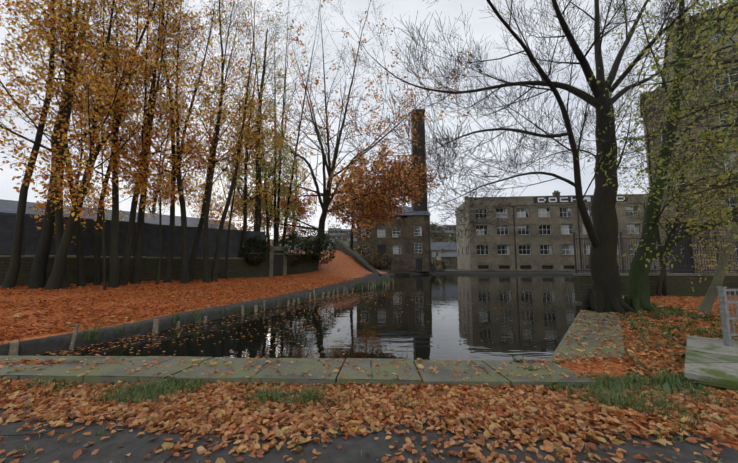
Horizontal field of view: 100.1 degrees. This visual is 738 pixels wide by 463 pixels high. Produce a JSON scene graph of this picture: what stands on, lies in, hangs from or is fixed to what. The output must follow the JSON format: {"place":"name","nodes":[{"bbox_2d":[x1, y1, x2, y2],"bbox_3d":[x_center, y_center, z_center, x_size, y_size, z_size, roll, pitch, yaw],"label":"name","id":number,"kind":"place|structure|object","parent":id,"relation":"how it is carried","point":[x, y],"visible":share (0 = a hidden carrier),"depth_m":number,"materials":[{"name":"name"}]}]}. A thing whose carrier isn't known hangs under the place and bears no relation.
{"place":"outdoors","nodes":[
{"label":"outdoors","id":0,"kind":"place"},
{"bbox_2d":[37,274,581,362],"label":"pond water","id":1,"kind":"structure","parent":0,"point":[543,307],"depth_m":10.07,"materials":[{"name":"black liquid"}]},
{"bbox_2d":[8,278,393,355],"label":"stone posts","id":2,"kind":"object","parent":1,"relation":"in","point":[14,348],"visible":0.62,"depth_m":9.74,"materials":[{"name":"grey stone"}]},
{"bbox_2d":[270,232,455,252],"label":"hillside","id":3,"kind":"structure","parent":0,"point":[346,243],"depth_m":321.17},
{"bbox_2d":[288,224,455,249],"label":"hill terraces","id":4,"kind":"object","parent":3,"relation":"on","point":[344,237],"visible":0.1,"depth_m":332.29,"materials":[{"name":"stone"}]},
{"bbox_2d":[0,0,731,238],"label":"sky","id":5,"kind":"structure","parent":0,"point":[481,26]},
{"bbox_2d":[0,250,737,462],"bbox_3d":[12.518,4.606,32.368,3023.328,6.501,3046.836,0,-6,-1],"label":"ground","id":6,"kind":"structure","parent":0,"point":[343,265],"depth_m":3.12,"materials":[{"name":"orange plant"}]},
{"bbox_2d":[0,0,130,288],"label":"beech tree","id":7,"kind":"object","parent":6,"relation":"on","point":[38,276],"visible":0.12,"depth_m":14.49,"materials":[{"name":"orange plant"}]},
{"bbox_2d":[0,0,142,288],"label":"beech tree","id":8,"kind":"object","parent":6,"relation":"on","point":[10,279],"visible":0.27,"depth_m":14.19,"materials":[{"name":"brown plant"}]},
{"bbox_2d":[40,116,106,207],"bbox_3d":[-34.704,-5.916,36.328,5.587,21.850,7.180,1,-6,-8],"label":"bare tree","id":9,"kind":"object","parent":6,"relation":"on","point":[77,181],"visible":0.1,"depth_m":36.50,"materials":[{"name":"plant"}]},
{"bbox_2d":[0,0,151,288],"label":"beech tree","id":10,"kind":"object","parent":6,"relation":"on","point":[59,225],"visible":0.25,"depth_m":14.50,"materials":[{"name":"brown plant"}]},
{"bbox_2d":[0,75,173,289],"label":"young beech","id":11,"kind":"object","parent":6,"relation":"on","point":[104,267],"visible":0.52,"depth_m":14.46,"materials":[{"name":"orange plant"}]},
{"bbox_2d":[0,0,206,286],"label":"beech tree","id":12,"kind":"object","parent":6,"relation":"on","point":[81,280],"visible":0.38,"depth_m":14.83,"materials":[{"name":"orange plant"}]},
{"bbox_2d":[24,0,202,287],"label":"beech tree","id":13,"kind":"object","parent":6,"relation":"on","point":[113,278],"visible":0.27,"depth_m":15.72,"materials":[{"name":"brown plant"}]},
{"bbox_2d":[0,199,236,256],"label":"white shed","id":14,"kind":"structure","parent":6,"relation":"on","point":[8,206],"depth_m":26.50,"materials":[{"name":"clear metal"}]},
{"bbox_2d":[16,0,221,284],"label":"beech tree","id":15,"kind":"object","parent":6,"relation":"on","point":[97,271],"visible":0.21,"depth_m":16.07,"materials":[{"name":"brown plant"}]},
{"bbox_2d":[17,0,222,289],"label":"beech tree","id":16,"kind":"object","parent":6,"relation":"on","point":[54,281],"visible":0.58,"depth_m":14.17,"materials":[{"name":"orange plant"}]},
{"bbox_2d":[31,0,252,284],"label":"beech tree","id":17,"kind":"object","parent":6,"relation":"on","point":[124,271],"visible":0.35,"depth_m":16.62,"materials":[{"name":"brown plant"}]},
{"bbox_2d":[130,137,170,214],"bbox_3d":[-27.454,-6.411,40.694,7.516,23.704,5.690,0,-6,-1],"label":"bare tree","id":18,"kind":"object","parent":6,"relation":"on","point":[151,211],"visible":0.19,"depth_m":39.98,"materials":[{"name":"brown plant"}]},
{"bbox_2d":[91,46,216,283],"bbox_3d":[-12.632,-3.343,18.248,6.448,12.785,5.722,-5,-8,41],"label":"young beech","id":19,"kind":"object","parent":6,"relation":"on","point":[160,243],"visible":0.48,"depth_m":17.38,"materials":[{"name":"brown plant"}]},
{"bbox_2d":[78,0,242,282],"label":"beech tree","id":20,"kind":"object","parent":6,"relation":"on","point":[168,269],"visible":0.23,"depth_m":18.33,"materials":[{"name":"brown plant"}]},
{"bbox_2d":[109,0,225,283],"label":"beech tree","id":21,"kind":"object","parent":6,"relation":"on","point":[137,269],"visible":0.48,"depth_m":17.06,"materials":[{"name":"brown plant"}]},
{"bbox_2d":[84,0,288,283],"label":"beech tree","id":22,"kind":"object","parent":6,"relation":"on","point":[184,275],"visible":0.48,"depth_m":18.27,"materials":[{"name":"orange plant"}]},
{"bbox_2d":[98,0,281,282],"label":"beech tree","id":23,"kind":"object","parent":6,"relation":"on","point":[205,272],"visible":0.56,"depth_m":18.94,"materials":[{"name":"brown plant"}]},
{"bbox_2d":[0,238,380,286],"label":"bank wall","id":24,"kind":"structure","parent":6,"relation":"on","point":[276,263],"depth_m":20.67,"materials":[{"name":"stone"}]},
{"bbox_2d":[0,212,265,257],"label":"louvre fence","id":25,"kind":"object","parent":24,"relation":"on","point":[32,235],"visible":0.6,"depth_m":18.07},
{"bbox_2d":[185,124,233,217],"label":"bare tree","id":26,"kind":"object","parent":6,"relation":"on","point":[202,191],"visible":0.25,"depth_m":48.59,"materials":[{"name":"plant"}]},
{"bbox_2d":[164,0,284,281],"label":"beech tree","id":27,"kind":"object","parent":6,"relation":"on","point":[191,262],"visible":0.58,"depth_m":20.02,"materials":[{"name":"brown plant"}]},
{"bbox_2d":[186,99,285,278],"bbox_3d":[-9.456,-3.930,21.689,7.556,14.501,6.858,5,-7,-39],"label":"young beech","id":28,"kind":"object","parent":6,"relation":"on","point":[226,252],"visible":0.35,"depth_m":21.49,"materials":[{"name":"brown plant"}]},
{"bbox_2d":[187,0,291,281],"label":"beech tree","id":29,"kind":"object","parent":6,"relation":"on","point":[214,273],"visible":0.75,"depth_m":20.94,"materials":[{"name":"brown plant"}]},
{"bbox_2d":[209,1,293,231],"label":"tree","id":30,"kind":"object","parent":6,"relation":"on","point":[257,226],"depth_m":24.82,"materials":[{"name":"plant"}]},
{"bbox_2d":[208,13,294,260],"bbox_3d":[-9.141,-6.219,23.621,6.386,19.543,6.740,3,-6,-24],"label":"tree","id":31,"kind":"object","parent":6,"relation":"on","point":[244,232],"depth_m":23.16,"materials":[{"name":"plant"}]},
{"bbox_2d":[238,129,302,241],"bbox_3d":[-8.757,-2.747,26.478,5.838,13.093,6.643,2,-6,-19],"label":"young beech","id":32,"kind":"object","parent":6,"relation":"on","point":[267,228],"visible":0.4,"depth_m":26.25,"materials":[{"name":"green plant"}]},
{"bbox_2d":[183,0,393,245],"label":"tree","id":33,"kind":"object","parent":6,"relation":"on","point":[276,234],"visible":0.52,"depth_m":28.28,"materials":[{"name":"brown plant"}]},
{"bbox_2d":[286,136,315,249],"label":"bare tree","id":34,"kind":"object","parent":6,"relation":"on","point":[294,206],"visible":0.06,"depth_m":50.22,"materials":[{"name":"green plant"}]},
{"bbox_2d":[0,308,624,387],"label":"pond coping","id":35,"kind":"object","parent":6,"relation":"on","point":[301,366],"visible":0.44,"depth_m":4.93,"materials":[{"name":"stone"}]},
{"bbox_2d":[194,0,465,265],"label":"brown tree","id":36,"kind":"object","parent":6,"relation":"on","point":[326,191],"visible":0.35,"depth_m":31.67,"materials":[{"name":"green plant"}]},
{"bbox_2d":[330,162,367,249],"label":"tree","id":37,"kind":"object","parent":6,"relation":"on","point":[351,240],"visible":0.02,"depth_m":43.94,"materials":[{"name":"brown plant"}]},
{"bbox_2d":[2,383,722,462],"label":"fallen sticks","id":38,"kind":"object","parent":6,"relation":"on","point":[226,402],"visible":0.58,"depth_m":2.96,"materials":[{"name":"brown wood"}]},
{"bbox_2d":[6,402,721,462],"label":"path pebbles","id":39,"kind":"object","parent":6,"relation":"on","point":[197,461],"visible":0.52,"depth_m":2.75,"materials":[{"name":"stone"}]},
{"bbox_2d":[0,275,737,462],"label":"fallen leaves","id":40,"kind":"object","parent":6,"relation":"on","point":[550,409],"visible":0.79,"depth_m":3.60,"materials":[{"name":"orange plant"}]},
{"bbox_2d":[0,279,737,462],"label":"grass","id":41,"kind":"structure","parent":6,"relation":"on","point":[148,391],"depth_m":4.09,"materials":[{"name":"green plant"}]},
{"bbox_2d":[357,207,430,270],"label":"boiler house","id":42,"kind":"structure","parent":6,"relation":"on","point":[407,253],"depth_m":57.65,"materials":[{"name":"stone"}]},
{"bbox_2d":[411,109,427,271],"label":"mill chimney","id":43,"kind":"object","parent":6,"relation":"on","point":[416,207],"visible":0.23,"depth_m":61.82,"materials":[{"name":"brick"}]},
{"bbox_2d":[430,239,456,268],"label":"cottages","id":44,"kind":"structure","parent":6,"relation":"on","point":[447,255],"depth_m":95.83,"materials":[{"name":"stone"}]},
{"bbox_2d":[442,271,544,271],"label":"mill bank edge","id":45,"kind":"object","parent":6,"relation":"on","point":[493,271],"visible":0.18,"depth_m":57.23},
{"bbox_2d":[283,0,737,314],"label":"ash tree","id":46,"kind":"object","parent":6,"relation":"on","point":[603,293],"visible":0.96,"depth_m":10.40,"materials":[{"name":"brown plant"}]},
{"bbox_2d":[0,0,737,291],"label":"tree leaves","id":47,"kind":"object","parent":46,"relation":"attached to","point":[379,206],"visible":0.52,"depth_m":16.26,"materials":[{"name":"orange plant"}]},
{"bbox_2d":[455,194,656,270],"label":"mill building","id":48,"kind":"structure","parent":6,"relation":"on","point":[540,236],"depth_m":61.31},
{"bbox_2d":[464,190,560,199],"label":"mill chimney stacks","id":49,"kind":"object","parent":48,"relation":"on","point":[556,193],"visible":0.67,"depth_m":66.92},
{"bbox_2d":[533,195,627,202],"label":"rooftop sign","id":50,"kind":"object","parent":48,"relation":"attached to","point":[563,199],"visible":0.6,"depth_m":61.32,"materials":[{"name":"white metal"}]},
{"bbox_2d":[562,0,737,311],"bbox_3d":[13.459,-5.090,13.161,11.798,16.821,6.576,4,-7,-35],"label":"leaning tree","id":51,"kind":"object","parent":6,"relation":"on","point":[638,296],"visible":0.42,"depth_m":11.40,"materials":[{"name":"green plant"}]},
{"bbox_2d":[573,273,737,301],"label":"railing wall","id":52,"kind":"structure","parent":6,"relation":"on","point":[679,284],"depth_m":15.34,"materials":[{"name":"stone"}]},
{"bbox_2d":[572,232,737,272],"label":"iron railings","id":53,"kind":"object","parent":52,"relation":"on","point":[657,270],"visible":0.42,"depth_m":15.70,"materials":[{"name":"black metal"}]},
{"bbox_2d":[615,57,737,296],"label":"twin stem tree","id":54,"kind":"object","parent":6,"relation":"on","point":[662,280],"visible":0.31,"depth_m":15.70,"materials":[{"name":"green plant"}]},
{"bbox_2d":[640,0,737,272],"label":"building","id":55,"kind":"structure","parent":6,"relation":"on","point":[663,234],"depth_m":25.65,"materials":[{"name":"plant"}]},
{"bbox_2d":[684,335,737,389],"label":"stone slab","id":56,"kind":"structure","parent":6,"relation":"on","point":[712,361],"depth_m":4.84,"materials":[{"name":"stone"}]},
{"bbox_2d":[716,286,737,345],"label":"metal railing","id":57,"kind":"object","parent":56,"relation":"on","point":[725,318],"depth_m":5.84,"materials":[{"name":"grey metal"}]},
{"bbox_2d":[697,216,737,313],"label":"pale leaning tree","id":58,"kind":"object","parent":6,"relation":"on","point":[707,302],"visible":0.85,"depth_m":10.58,"materials":[{"name":"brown plant"}]},
{"bbox_2d":[545,271,656,271],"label":"grass strip","id":59,"kind":"object","parent":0,"point":[583,271],"visible":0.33,"depth_m":56.37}
]}

